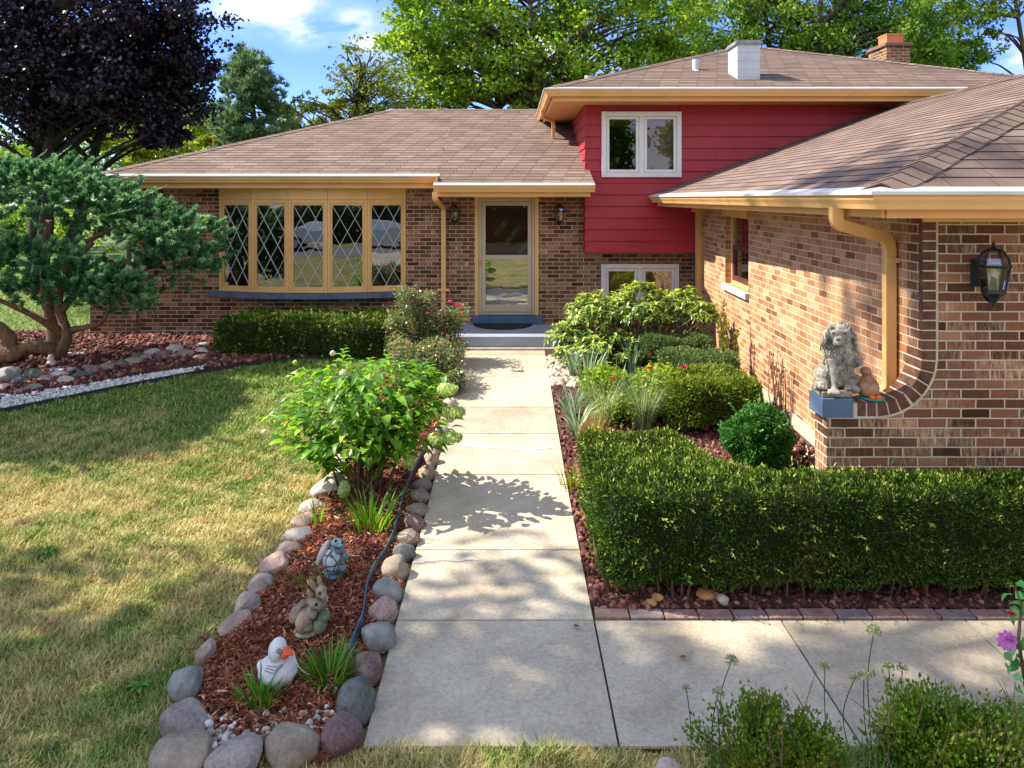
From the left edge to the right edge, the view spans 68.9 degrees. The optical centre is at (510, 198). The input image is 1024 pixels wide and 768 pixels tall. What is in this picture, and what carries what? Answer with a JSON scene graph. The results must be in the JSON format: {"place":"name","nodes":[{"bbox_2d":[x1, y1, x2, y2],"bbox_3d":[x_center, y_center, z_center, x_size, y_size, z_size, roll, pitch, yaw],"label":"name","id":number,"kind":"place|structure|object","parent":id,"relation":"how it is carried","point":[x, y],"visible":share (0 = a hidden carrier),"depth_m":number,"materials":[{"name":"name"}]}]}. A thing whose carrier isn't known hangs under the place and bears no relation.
{"place":"outdoors","nodes":[
{"label":"outdoors","id":0,"kind":"place"},
{"bbox_2d":[0,365,204,407],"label":"white gravel","id":1,"kind":"structure","parent":0,"point":[8,401],"depth_m":9.35,"materials":[{"name":"gravel"}]},
{"bbox_2d":[0,205,1023,767],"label":"lawn","id":2,"kind":"structure","parent":0,"point":[156,391],"depth_m":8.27,"materials":[{"name":"plant"}]},
{"bbox_2d":[0,200,62,263],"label":"background shrub","id":3,"kind":"object","parent":2,"relation":"on","point":[11,221],"visible":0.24,"depth_m":26.35,"materials":[{"name":"green plant"}]},
{"bbox_2d":[0,140,83,255],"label":"background shrub","id":4,"kind":"object","parent":2,"relation":"on","point":[3,150],"visible":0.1,"depth_m":29.37,"materials":[{"name":"green plant"}]},
{"bbox_2d":[0,188,107,255],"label":"background shrub","id":5,"kind":"object","parent":2,"relation":"on","point":[96,246],"visible":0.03,"depth_m":31.21,"materials":[{"name":"green plant"}]},
{"bbox_2d":[54,142,137,252],"bbox_3d":[-15.531,0.159,32.698,6.814,6.436,7.718,0,0,40],"label":"background shrub","id":6,"kind":"object","parent":2,"relation":"on","point":[111,248],"visible":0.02,"depth_m":31.71,"materials":[{"name":"green plant"}]},
{"bbox_2d":[0,66,248,246],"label":"tree","id":7,"kind":"object","parent":2,"relation":"on","point":[172,151],"visible":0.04,"depth_m":35.53,"materials":[{"name":"green plant"}]},
{"bbox_2d":[0,0,249,295],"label":"purple maple","id":8,"kind":"object","parent":2,"relation":"on","point":[82,61],"visible":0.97,"depth_m":17.37,"materials":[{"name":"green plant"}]},
{"bbox_2d":[84,128,171,260],"bbox_3d":[-13.203,-0.156,26.293,2.749,4.924,3.480,0,0,0],"label":"background shrub","id":9,"kind":"object","parent":2,"relation":"on","point":[139,156],"visible":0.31,"depth_m":25.74,"materials":[{"name":"green plant"}]},
{"bbox_2d":[124,676,151,695],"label":"weed","id":10,"kind":"object","parent":2,"relation":"on","point":[138,686],"visible":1,"depth_m":3.96,"materials":[{"name":"green plant"}]},
{"bbox_2d":[148,728,213,767],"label":"border boulder","id":11,"kind":"object","parent":2,"relation":"on","point":[189,748],"visible":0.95,"depth_m":3.41,"materials":[{"name":"stone"}]},
{"bbox_2d":[167,665,203,702],"bbox_3d":[-1.714,2.570,3.943,0.182,0.211,0.208,0,0,0],"label":"border boulder","id":12,"kind":"object","parent":2,"relation":"on","point":[185,682],"visible":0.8,"depth_m":3.88,"materials":[{"name":"stone"}]},
{"bbox_2d":[0,352,388,412],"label":"lawn edging","id":13,"kind":"object","parent":2,"relation":"on","point":[81,394],"visible":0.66,"depth_m":9.74,"materials":[{"name":"plastic"}]},
{"bbox_2d":[169,113,221,154],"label":"background shrub","id":14,"kind":"object","parent":2,"relation":"on","point":[202,140],"visible":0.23,"depth_m":28.68,"materials":[{"name":"green plant"}]},
{"bbox_2d":[0,329,410,402],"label":"lava rock mulch","id":15,"kind":"object","parent":2,"relation":"on","point":[132,340],"visible":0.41,"depth_m":10.71,"materials":[{"name":"stone"}]},
{"bbox_2d":[0,366,21,381],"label":"border cobble","id":16,"kind":"object","parent":15,"relation":"on","point":[8,373],"visible":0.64,"depth_m":9.67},
{"bbox_2d":[0,146,241,361],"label":"juniper tree","id":17,"kind":"object","parent":15,"relation":"on","point":[73,279],"visible":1,"depth_m":10.56,"materials":[{"name":"green plant"}]},
{"bbox_2d":[212,304,408,360],"bbox_3d":[-3.041,2.036,11.426,2.950,0.744,1.656,0,0,0],"label":"hedge","id":18,"kind":"object","parent":15,"relation":"on","point":[316,331],"visible":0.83,"depth_m":10.85,"materials":[{"name":"green plant"}]},
{"bbox_2d":[195,637,216,665],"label":"border boulder","id":19,"kind":"object","parent":2,"relation":"on","point":[207,649],"visible":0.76,"depth_m":4.19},
{"bbox_2d":[201,41,306,149],"bbox_3d":[-8.862,-1.596,25.672,6.102,7.773,5.297,0,0,0],"label":"pine tree","id":20,"kind":"object","parent":2,"relation":"on","point":[251,81],"visible":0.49,"depth_m":25.43,"materials":[{"name":"green plant"}]},
{"bbox_2d":[261,97,345,130],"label":"background shrub","id":21,"kind":"object","parent":2,"relation":"on","point":[299,122],"visible":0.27,"depth_m":29.47,"materials":[{"name":"green plant"}]},
{"bbox_2d":[150,353,459,767],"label":"bark mulch","id":22,"kind":"object","parent":2,"relation":"on","point":[269,628],"visible":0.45,"depth_m":4.37,"materials":[{"name":"wood"}]},
{"bbox_2d":[159,697,208,735],"bbox_3d":[-1.581,2.566,3.650,0.237,0.213,0.217,0,0,43],"label":"border boulder","id":23,"kind":"object","parent":22,"relation":"on","point":[187,713],"visible":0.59,"depth_m":3.60,"materials":[{"name":"stone"}]},
{"bbox_2d":[203,732,262,767],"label":"border boulder","id":24,"kind":"object","parent":22,"relation":"on","point":[244,750],"visible":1,"depth_m":3.39,"materials":[{"name":"stone"}]},
{"bbox_2d":[217,609,251,637],"bbox_3d":[-1.670,2.584,4.503,0.186,0.161,0.193,0,0,45],"label":"border boulder","id":25,"kind":"object","parent":22,"relation":"on","point":[228,624],"visible":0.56,"depth_m":4.46,"materials":[{"name":"stone"}]},
{"bbox_2d":[234,591,260,611],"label":"border boulder","id":26,"kind":"object","parent":22,"relation":"on","point":[250,601],"visible":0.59,"depth_m":4.68,"materials":[{"name":"stone"}]},
{"bbox_2d":[222,652,298,713],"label":"daylily clump","id":27,"kind":"object","parent":22,"relation":"on","point":[261,689],"visible":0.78,"depth_m":3.80,"materials":[{"name":"green plant"}]},
{"bbox_2d":[247,572,274,592],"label":"border boulder","id":28,"kind":"object","parent":22,"relation":"on","point":[258,581],"visible":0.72,"depth_m":4.95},
{"bbox_2d":[205,676,337,749],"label":"pebbles","id":29,"kind":"object","parent":22,"relation":"on","point":[222,736],"visible":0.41,"depth_m":3.62,"materials":[{"name":"gravel"}]},
{"bbox_2d":[258,550,288,573],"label":"border boulder","id":30,"kind":"object","parent":22,"relation":"on","point":[276,561],"visible":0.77,"depth_m":5.18,"materials":[{"name":"stone"}]},
{"bbox_2d":[257,637,309,688],"bbox_3d":[-1.202,2.437,3.913,0.260,0.239,0.199,0,0,35],"label":"duck statue","id":31,"kind":"object","parent":22,"relation":"on","point":[280,658],"visible":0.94,"depth_m":3.88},
{"bbox_2d":[275,541,300,555],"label":"border boulder","id":32,"kind":"object","parent":22,"relation":"on","point":[287,547],"visible":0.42,"depth_m":5.45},
{"bbox_2d":[264,721,320,767],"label":"border boulder","id":33,"kind":"object","parent":22,"relation":"on","point":[288,744],"visible":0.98,"depth_m":3.43,"materials":[{"name":"stone"}]},
{"bbox_2d":[281,526,312,541],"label":"border boulder","id":34,"kind":"object","parent":22,"relation":"on","point":[297,533],"visible":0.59,"depth_m":5.66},
{"bbox_2d":[290,512,313,526],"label":"border boulder","id":35,"kind":"object","parent":22,"relation":"on","point":[296,521],"visible":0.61,"depth_m":5.94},
{"bbox_2d":[288,576,329,638],"bbox_3d":[-1.188,2.394,4.406,0.254,0.322,0.224,0,0,0],"label":"rabbit figurine","id":36,"kind":"object","parent":22,"relation":"on","point":[309,617],"visible":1,"depth_m":4.35,"materials":[{"name":"stone"}]},
{"bbox_2d":[309,472,345,497],"bbox_3d":[-1.616,2.550,6.619,0.325,0.216,0.302,0,0,0],"label":"border boulder","id":37,"kind":"object","parent":22,"relation":"on","point":[320,487],"visible":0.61,"depth_m":6.51,"materials":[{"name":"stone"}]},
{"bbox_2d":[316,538,347,579],"bbox_3d":[-1.208,2.421,5.045,0.181,0.288,0.219,0,0,-32],"label":"turtle figurine","id":38,"kind":"object","parent":22,"relation":"on","point":[329,557],"visible":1,"depth_m":5.00,"materials":[{"name":"grey stone"}]},
{"bbox_2d":[292,628,374,693],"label":"daylily clump","id":39,"kind":"object","parent":22,"relation":"on","point":[339,660],"visible":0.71,"depth_m":4.00,"materials":[{"name":"green plant"}]},
{"bbox_2d":[320,710,362,759],"bbox_3d":[-0.806,2.582,3.569,0.198,0.195,0.217,0,0,0],"label":"border boulder","id":40,"kind":"object","parent":22,"relation":"on","point":[341,733],"visible":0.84,"depth_m":3.51,"materials":[{"name":"stone"}]},
{"bbox_2d":[335,676,375,727],"bbox_3d":[-0.781,2.561,3.788,0.178,0.237,0.218,0,0,21],"label":"border boulder","id":41,"kind":"object","parent":22,"relation":"on","point":[356,695],"visible":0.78,"depth_m":3.74,"materials":[{"name":"stone"}]},
{"bbox_2d":[256,348,465,498],"bbox_3d":[-1.286,1.960,6.500,1.819,1.321,1.340,0,0,0],"label":"hydrangea bush","id":42,"kind":"object","parent":22,"relation":"on","point":[370,435],"visible":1,"depth_m":6.34,"materials":[{"name":"green plant"}]},
{"bbox_2d":[325,479,407,534],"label":"daylily clump","id":43,"kind":"object","parent":22,"relation":"on","point":[364,519],"visible":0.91,"depth_m":5.83,"materials":[{"name":"green plant"}]},
{"bbox_2d":[351,651,382,687],"bbox_3d":[-0.780,2.571,4.073,0.161,0.203,0.192,0,0,-24],"label":"border boulder","id":44,"kind":"object","parent":22,"relation":"on","point":[371,671],"visible":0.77,"depth_m":4.02,"materials":[{"name":"stone"}]},
{"bbox_2d":[361,621,395,654],"bbox_3d":[-0.774,2.576,4.372,0.212,0.186,0.217,0,0,0],"label":"border boulder","id":45,"kind":"object","parent":22,"relation":"on","point":[380,635],"visible":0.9,"depth_m":4.30,"materials":[{"name":"stone"}]},
{"bbox_2d":[367,596,397,623],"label":"border boulder","id":46,"kind":"object","parent":22,"relation":"on","point":[383,608],"visible":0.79,"depth_m":4.60,"materials":[{"name":"stone"}]},
{"bbox_2d":[371,577,401,604],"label":"border boulder","id":47,"kind":"object","parent":22,"relation":"on","point":[388,587],"visible":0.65,"depth_m":4.83,"materials":[{"name":"stone"}]},
{"bbox_2d":[348,433,428,655],"bbox_3d":[-0.894,2.513,5.968,0.076,0.175,3.613,0,0,1],"label":"bed edging","id":48,"kind":"object","parent":22,"relation":"on","point":[358,628],"visible":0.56,"depth_m":5.27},
{"bbox_2d":[381,554,408,582],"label":"border boulder","id":49,"kind":"object","parent":22,"relation":"on","point":[396,565],"visible":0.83,"depth_m":5.11,"materials":[{"name":"stone"}]},
{"bbox_2d":[392,543,415,562],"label":"border boulder","id":50,"kind":"object","parent":22,"relation":"on","point":[407,551],"visible":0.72,"depth_m":5.38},
{"bbox_2d":[394,528,420,546],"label":"border boulder","id":51,"kind":"object","parent":22,"relation":"on","point":[410,536],"visible":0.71,"depth_m":5.60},
{"bbox_2d":[401,513,425,532],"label":"border boulder","id":52,"kind":"object","parent":22,"relation":"on","point":[415,522],"visible":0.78,"depth_m":5.87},
{"bbox_2d":[382,332,468,400],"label":"rose bush","id":53,"kind":"object","parent":22,"relation":"on","point":[441,365],"visible":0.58,"depth_m":9.46,"materials":[{"name":"green plant"}]},
{"bbox_2d":[380,283,473,361],"bbox_3d":[-1.168,1.817,10.499,1.366,1.213,1.044,0,0,0],"label":"rose bush","id":54,"kind":"object","parent":22,"relation":"on","point":[420,331],"visible":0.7,"depth_m":10.48,"materials":[{"name":"green plant"}]},
{"bbox_2d":[418,462,435,480],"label":"border boulder","id":55,"kind":"object","parent":22,"relation":"on","point":[427,470],"visible":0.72,"depth_m":6.84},
{"bbox_2d":[280,32,433,125],"bbox_3d":[-3.779,-0.848,18.965,3.690,6.302,3.645,0,0,0],"label":"crab apple","id":56,"kind":"object","parent":2,"relation":"on","point":[361,92],"visible":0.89,"depth_m":18.50,"materials":[{"name":"green plant"}]},
{"bbox_2d":[366,0,729,108],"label":"leafy maple","id":57,"kind":"object","parent":2,"relation":"on","point":[565,31],"visible":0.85,"depth_m":20.35,"materials":[{"name":"green plant"}]},
{"bbox_2d":[90,33,1023,483],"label":"house","id":58,"kind":"structure","parent":2,"relation":"on","point":[794,203],"depth_m":11.95,"materials":[{"name":"brick"}]},
{"bbox_2d":[208,188,416,298],"bbox_3d":[-3.310,0.733,12.328,3.474,1.805,0.458,0,0,0],"label":"window","id":59,"kind":"structure","parent":58,"relation":"in","point":[288,197],"depth_m":12.26,"materials":[{"name":"beige wood"}]},
{"bbox_2d":[473,323,531,329],"bbox_3d":[-0.130,2.076,12.105,0.980,0.016,0.520,0,0,0],"label":"doormat","id":60,"kind":"object","parent":58,"relation":"on","point":[502,326],"visible":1,"depth_m":12.15,"materials":[{"name":"black rubber"}]},
{"bbox_2d":[473,197,542,323],"bbox_3d":[-0.050,1.002,12.500,1.160,2.165,0.260,0,0,0],"label":"door","id":61,"kind":"structure","parent":58,"relation":"in","point":[506,230],"depth_m":12.50,"materials":[{"name":"beige paint"}]},
{"bbox_2d":[601,264,678,315],"bbox_3d":[2.165,1.528,12.520,1.300,0.865,0.120,0,0,0],"label":"window","id":62,"kind":"structure","parent":58,"relation":"in","point":[666,276],"depth_m":12.48,"materials":[{"name":"white paint"}]},
{"bbox_2d":[601,112,681,176],"bbox_3d":[2.135,-0.880,12.217,1.300,1.070,0.125,0,0,0],"label":"window","id":63,"kind":"structure","parent":58,"relation":"in","point":[658,135],"depth_m":12.17,"materials":[{"name":"white paint"}]},
{"bbox_2d":[721,210,748,299],"bbox_3d":[3.075,0.703,10.040,0.190,1.165,1.246,0,0,2],"label":"window","id":64,"kind":"structure","parent":58,"relation":"in","point":[739,219],"depth_m":10.20,"materials":[{"name":"beige paint"}]},
{"bbox_2d":[811,322,863,396],"bbox_3d":[2.319,1.136,5.303,0.356,0.520,0.262,0,0,0],"label":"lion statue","id":65,"kind":"object","parent":58,"relation":"on","point":[835,375],"visible":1,"depth_m":5.25,"materials":[{"name":"stone"}]},
{"bbox_2d":[858,367,884,401],"bbox_3d":[2.575,1.311,5.320,0.189,0.226,0.177,0,0,0],"label":"duck figurine","id":66,"kind":"object","parent":58,"relation":"on","point":[868,384],"visible":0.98,"depth_m":5.28,"materials":[{"name":"ceramic"}]},
{"bbox_2d":[970,240,1012,306],"bbox_3d":[3.270,0.509,5.082,0.191,0.452,0.274,0,0,0],"label":"wall lantern","id":67,"kind":"object","parent":58,"relation":"attached to","point":[980,266],"depth_m":5.05,"materials":[{"name":"black metal"}]},
{"bbox_2d":[595,608,628,620],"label":"brick paver","id":68,"kind":"object","parent":2,"relation":"on","point":[611,614],"visible":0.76,"depth_m":4.63,"materials":[{"name":"brick"}]},
{"bbox_2d":[629,609,663,620],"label":"brick paver","id":69,"kind":"object","parent":2,"relation":"on","point":[646,615],"visible":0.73,"depth_m":4.63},
{"bbox_2d":[663,609,698,620],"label":"brick paver","id":70,"kind":"object","parent":2,"relation":"on","point":[680,615],"visible":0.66,"depth_m":4.64,"materials":[{"name":"brick"}]},
{"bbox_2d":[363,350,1023,748],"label":"walkway","id":71,"kind":"structure","parent":2,"relation":"on","point":[493,644],"depth_m":4.35,"materials":[{"name":"concrete"}]},
{"bbox_2d":[412,556,478,563],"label":"mortar repair","id":72,"kind":"structure","parent":71,"relation":"on","point":[432,559],"depth_m":5.36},
{"bbox_2d":[451,441,556,449],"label":"mortar repair","id":73,"kind":"structure","parent":71,"relation":"on","point":[468,444],"depth_m":7.58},
{"bbox_2d":[362,355,1019,749],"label":"expansion joint","id":74,"kind":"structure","parent":71,"relation":"in","point":[606,679],"depth_m":3.99,"materials":[{"name":"concrete"}]},
{"bbox_2d":[697,609,732,620],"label":"brick paver","id":75,"kind":"object","parent":2,"relation":"on","point":[715,615],"visible":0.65,"depth_m":4.63,"materials":[{"name":"brick"}]},
{"bbox_2d":[731,609,767,620],"bbox_3d":[1.488,2.618,4.654,0.205,0.065,0.098,0,0,0],"label":"brick paver","id":76,"kind":"object","parent":2,"relation":"on","point":[748,615],"visible":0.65,"depth_m":4.64,"materials":[{"name":"brick"}]},
{"bbox_2d":[673,671,860,767],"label":"boxwood bush","id":77,"kind":"object","parent":2,"relation":"on","point":[771,738],"visible":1,"depth_m":3.04,"materials":[{"name":"green plant"}]},
{"bbox_2d":[765,609,802,621],"bbox_3d":[1.702,2.618,4.658,0.205,0.064,0.098,0,0,0],"label":"brick paver","id":78,"kind":"object","parent":2,"relation":"on","point":[781,615],"visible":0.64,"depth_m":4.63,"materials":[{"name":"brick"}]},
{"bbox_2d":[545,334,1023,611],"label":"lava bed","id":79,"kind":"object","parent":2,"relation":"on","point":[700,434],"visible":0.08,"depth_m":4.94,"materials":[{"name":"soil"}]},
{"bbox_2d":[546,354,581,387],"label":"river gravel","id":80,"kind":"structure","parent":79,"relation":"on","point":[554,375],"depth_m":9.83,"materials":[{"name":"gravel"}]},
{"bbox_2d":[555,462,581,493],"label":"plant","id":81,"kind":"object","parent":79,"relation":"on","point":[568,480],"visible":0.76,"depth_m":6.68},
{"bbox_2d":[550,374,593,414],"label":"iris clump","id":82,"kind":"object","parent":79,"relation":"on","point":[578,401],"visible":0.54,"depth_m":8.38,"materials":[{"name":"green plant"}]},
{"bbox_2d":[551,389,609,437],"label":"iris clump","id":83,"kind":"object","parent":79,"relation":"on","point":[571,420],"visible":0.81,"depth_m":7.90,"materials":[{"name":"green plant"}]},
{"bbox_2d":[564,345,607,398],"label":"iris clump","id":84,"kind":"object","parent":79,"relation":"on","point":[589,363],"visible":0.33,"depth_m":8.96,"materials":[{"name":"green plant"}]},
{"bbox_2d":[569,407,610,444],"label":"ornamental grass","id":85,"kind":"object","parent":79,"relation":"on","point":[589,423],"depth_m":7.65,"materials":[{"name":"plant"}]},
{"bbox_2d":[568,370,635,425],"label":"ornamental grass","id":86,"kind":"object","parent":79,"relation":"on","point":[602,400],"depth_m":8.16,"materials":[{"name":"plant"}]},
{"bbox_2d":[575,354,686,425],"bbox_3d":[1.399,2.150,8.435,1.335,0.708,1.171,0,0,0],"label":"rose bush","id":87,"kind":"object","parent":79,"relation":"on","point":[606,376],"visible":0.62,"depth_m":8.37,"materials":[{"name":"green plant"}]},
{"bbox_2d":[542,280,722,370],"bbox_3d":[1.664,1.763,10.412,2.470,1.206,1.559,0,0,0],"label":"broadleaf bush","id":88,"kind":"object","parent":79,"relation":"on","point":[598,310],"visible":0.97,"depth_m":10.21,"materials":[{"name":"green plant"}]},
{"bbox_2d":[619,333,648,375],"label":"iris clump","id":89,"kind":"object","parent":79,"relation":"on","point":[633,362],"visible":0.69,"depth_m":9.74,"materials":[{"name":"green plant"}]},
{"bbox_2d":[603,365,674,429],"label":"ornamental grass","id":90,"kind":"object","parent":79,"relation":"on","point":[645,423],"depth_m":7.98,"materials":[{"name":"green plant"}]},
{"bbox_2d":[632,325,715,365],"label":"clipped shrub","id":91,"kind":"object","parent":79,"relation":"on","point":[657,341],"visible":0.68,"depth_m":9.88,"materials":[{"name":"green plant"}]},
{"bbox_2d":[650,341,748,372],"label":"clipped shrub","id":92,"kind":"object","parent":79,"relation":"on","point":[679,356],"visible":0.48,"depth_m":9.13,"materials":[{"name":"green plant"}]},
{"bbox_2d":[653,361,773,430],"bbox_3d":[2.177,2.149,8.165,1.263,0.680,1.056,0,0,0],"label":"clipped shrub","id":93,"kind":"object","parent":79,"relation":"on","point":[696,395],"visible":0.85,"depth_m":7.85,"materials":[{"name":"green plant"}]},
{"bbox_2d":[716,300,740,359],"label":"young shrub","id":94,"kind":"object","parent":79,"relation":"on","point":[722,337],"visible":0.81,"depth_m":9.36,"materials":[{"name":"green plant"}]},
{"bbox_2d":[717,393,803,473],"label":"clipped shrub","id":95,"kind":"object","parent":79,"relation":"on","point":[757,434],"visible":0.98,"depth_m":6.68,"materials":[{"name":"green plant"}]},
{"bbox_2d":[766,336,786,415],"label":"dead twig shrub","id":96,"kind":"object","parent":79,"relation":"on","point":[777,394],"visible":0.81,"depth_m":7.86,"materials":[{"name":"brown plant"}]},
{"bbox_2d":[572,417,1023,600],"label":"hedge","id":97,"kind":"object","parent":79,"relation":"on","point":[656,507],"visible":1,"depth_m":4.79,"materials":[{"name":"green plant"}]},
{"bbox_2d":[645,0,987,68],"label":"dark ash","id":98,"kind":"object","parent":2,"relation":"on","point":[820,32],"visible":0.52,"depth_m":22.30,"materials":[{"name":"green plant"}]},
{"bbox_2d":[799,608,836,620],"bbox_3d":[1.917,2.616,4.658,0.205,0.069,0.098,0,0,0],"label":"brick paver","id":99,"kind":"object","parent":2,"relation":"on","point":[817,614],"visible":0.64,"depth_m":4.63,"materials":[{"name":"brick"}]},
{"bbox_2d":[833,609,871,620],"bbox_3d":[2.131,2.617,4.657,0.205,0.065,0.098,0,0,0],"label":"brick paver","id":100,"kind":"object","parent":2,"relation":"on","point":[852,615],"visible":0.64,"depth_m":4.63,"materials":[{"name":"brick"}]},
{"bbox_2d":[867,609,906,620],"bbox_3d":[2.345,2.616,4.656,0.205,0.067,0.098,0,0,0],"label":"brick paver","id":101,"kind":"object","parent":2,"relation":"on","point":[887,615],"visible":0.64,"depth_m":4.63,"materials":[{"name":"brick"}]},
{"bbox_2d":[901,609,940,620],"bbox_3d":[2.558,2.617,4.658,0.205,0.067,0.098,0,0,0],"label":"brick paver","id":102,"kind":"object","parent":2,"relation":"on","point":[921,615],"visible":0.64,"depth_m":4.64,"materials":[{"name":"brick"}]},
{"bbox_2d":[851,668,1023,767],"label":"boxwood bush","id":103,"kind":"object","parent":2,"relation":"on","point":[954,731],"visible":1,"depth_m":3.07,"materials":[{"name":"green plant"}]},
{"bbox_2d":[868,0,1013,70],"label":"ash tree","id":104,"kind":"object","parent":2,"relation":"on","point":[954,8],"visible":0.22,"depth_m":23.07,"materials":[{"name":"green plant"}]},
{"bbox_2d":[935,609,975,621],"bbox_3d":[2.772,2.618,4.657,0.205,0.064,0.098,0,0,0],"label":"brick paver","id":105,"kind":"object","parent":2,"relation":"on","point":[966,615],"visible":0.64,"depth_m":4.63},
{"bbox_2d":[947,0,1023,74],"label":"locust tree","id":106,"kind":"object","parent":2,"relation":"on","point":[993,33],"visible":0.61,"depth_m":22.87,"materials":[{"name":"green plant"}]},
{"bbox_2d":[969,609,1010,620],"bbox_3d":[2.986,2.618,4.654,0.205,0.064,0.098,0,0,0],"label":"brick paver","id":107,"kind":"object","parent":2,"relation":"on","point":[989,614],"visible":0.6,"depth_m":4.64,"materials":[{"name":"brick"}]},
{"bbox_2d":[996,580,1023,693],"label":"mallow plant","id":108,"kind":"object","parent":2,"relation":"on","point":[1010,643],"visible":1,"depth_m":3.60,"materials":[{"name":"green plant"}]},
{"bbox_2d":[0,0,1023,205],"label":"sky","id":109,"kind":"structure","parent":0,"point":[298,34],"materials":[{"name":"blue"}]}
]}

